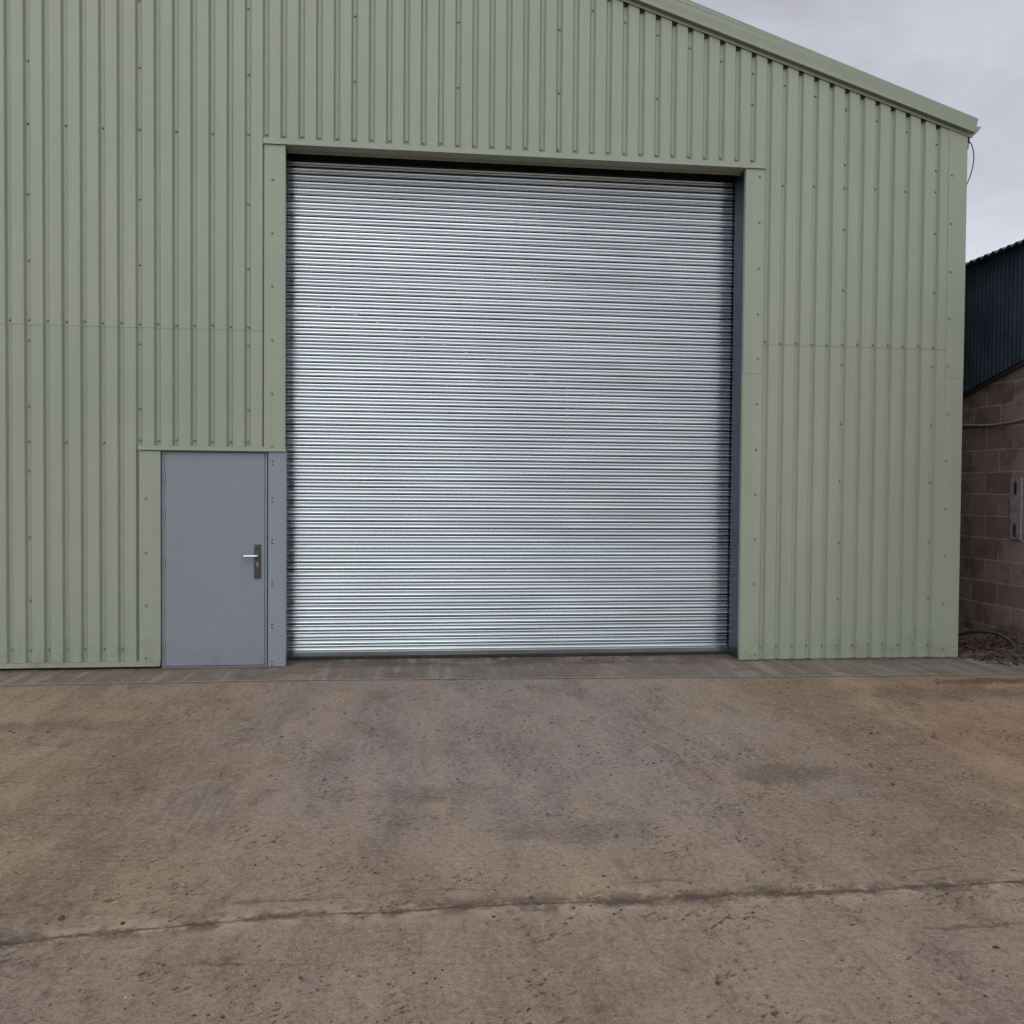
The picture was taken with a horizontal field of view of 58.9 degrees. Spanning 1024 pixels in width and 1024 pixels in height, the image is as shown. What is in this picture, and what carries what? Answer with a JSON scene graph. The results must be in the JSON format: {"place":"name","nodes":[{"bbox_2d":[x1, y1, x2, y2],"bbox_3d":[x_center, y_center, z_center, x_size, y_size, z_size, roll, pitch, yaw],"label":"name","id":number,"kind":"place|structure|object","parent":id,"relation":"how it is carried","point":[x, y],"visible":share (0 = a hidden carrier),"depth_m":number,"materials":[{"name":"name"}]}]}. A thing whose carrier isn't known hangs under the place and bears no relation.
{"place":"outdoors","nodes":[
{"label":"outdoors","id":0,"kind":"place"},
{"bbox_2d":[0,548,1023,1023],"bbox_3d":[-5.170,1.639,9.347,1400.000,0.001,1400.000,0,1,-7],"label":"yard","id":1,"kind":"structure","parent":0,"point":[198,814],"depth_m":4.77,"materials":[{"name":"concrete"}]},
{"bbox_2d":[0,0,980,669],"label":"steel shed","id":2,"kind":"structure","parent":1,"relation":"on","point":[232,232],"depth_m":10.10,"materials":[{"name":"green metal"}]},
{"bbox_2d":[162,451,267,667],"bbox_3d":[-3.138,0.503,9.581,1.077,2.281,0.151,0,1,-7],"label":"personnel door","id":3,"kind":"structure","parent":2,"relation":"in","point":[215,504],"depth_m":9.58,"materials":[{"name":"grey paint"}]},
{"bbox_2d":[967,142,973,183],"bbox_3d":[5.282,-4.018,10.483,0.117,0.576,0.023,0,1,-7],"label":"cable","id":4,"kind":"object","parent":2,"relation":"hanging from","point":[973,163],"visible":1,"depth_m":10.48,"materials":[{"name":"black plastic"}]},
{"bbox_2d":[0,654,1023,685],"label":"apron","id":5,"kind":"object","parent":1,"relation":"on","point":[632,666],"visible":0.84,"depth_m":9.64,"materials":[{"name":"concrete"}]},
{"bbox_2d":[958,626,1023,665],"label":"soil bank","id":6,"kind":"structure","parent":5,"relation":"on","point":[1013,654],"depth_m":10.67,"materials":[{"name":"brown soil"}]},
{"bbox_2d":[958,629,1017,648],"bbox_3d":[5.584,1.554,10.906,0.089,0.305,1.023,-1,2,-38],"label":"hose","id":7,"kind":"object","parent":6,"relation":"on","point":[1010,641],"visible":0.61,"depth_m":10.77,"materials":[{"name":"black plastic"}]},
{"bbox_2d":[1,655,1023,1023],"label":"mud crumbs","id":8,"kind":"object","parent":1,"relation":"on","point":[535,823],"visible":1,"depth_m":5.52,"materials":[{"name":"brown soil"}]},
{"bbox_2d":[958,239,1023,640],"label":"block barn","id":9,"kind":"structure","parent":1,"relation":"on","point":[991,581],"depth_m":11.52,"materials":[{"name":"concrete"}]},
{"bbox_2d":[962,418,1023,426],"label":"cable","id":10,"kind":"object","parent":9,"relation":"attached to","point":[1014,421],"depth_m":11.38,"materials":[{"name":"grey metal"}]},
{"bbox_2d":[1009,477,1022,539],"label":"strap plate","id":11,"kind":"object","parent":9,"relation":"attached to","point":[1016,500],"visible":1,"depth_m":11.05,"materials":[{"name":"grey metal"}]},
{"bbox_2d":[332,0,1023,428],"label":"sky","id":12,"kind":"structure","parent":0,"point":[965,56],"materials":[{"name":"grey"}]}
]}

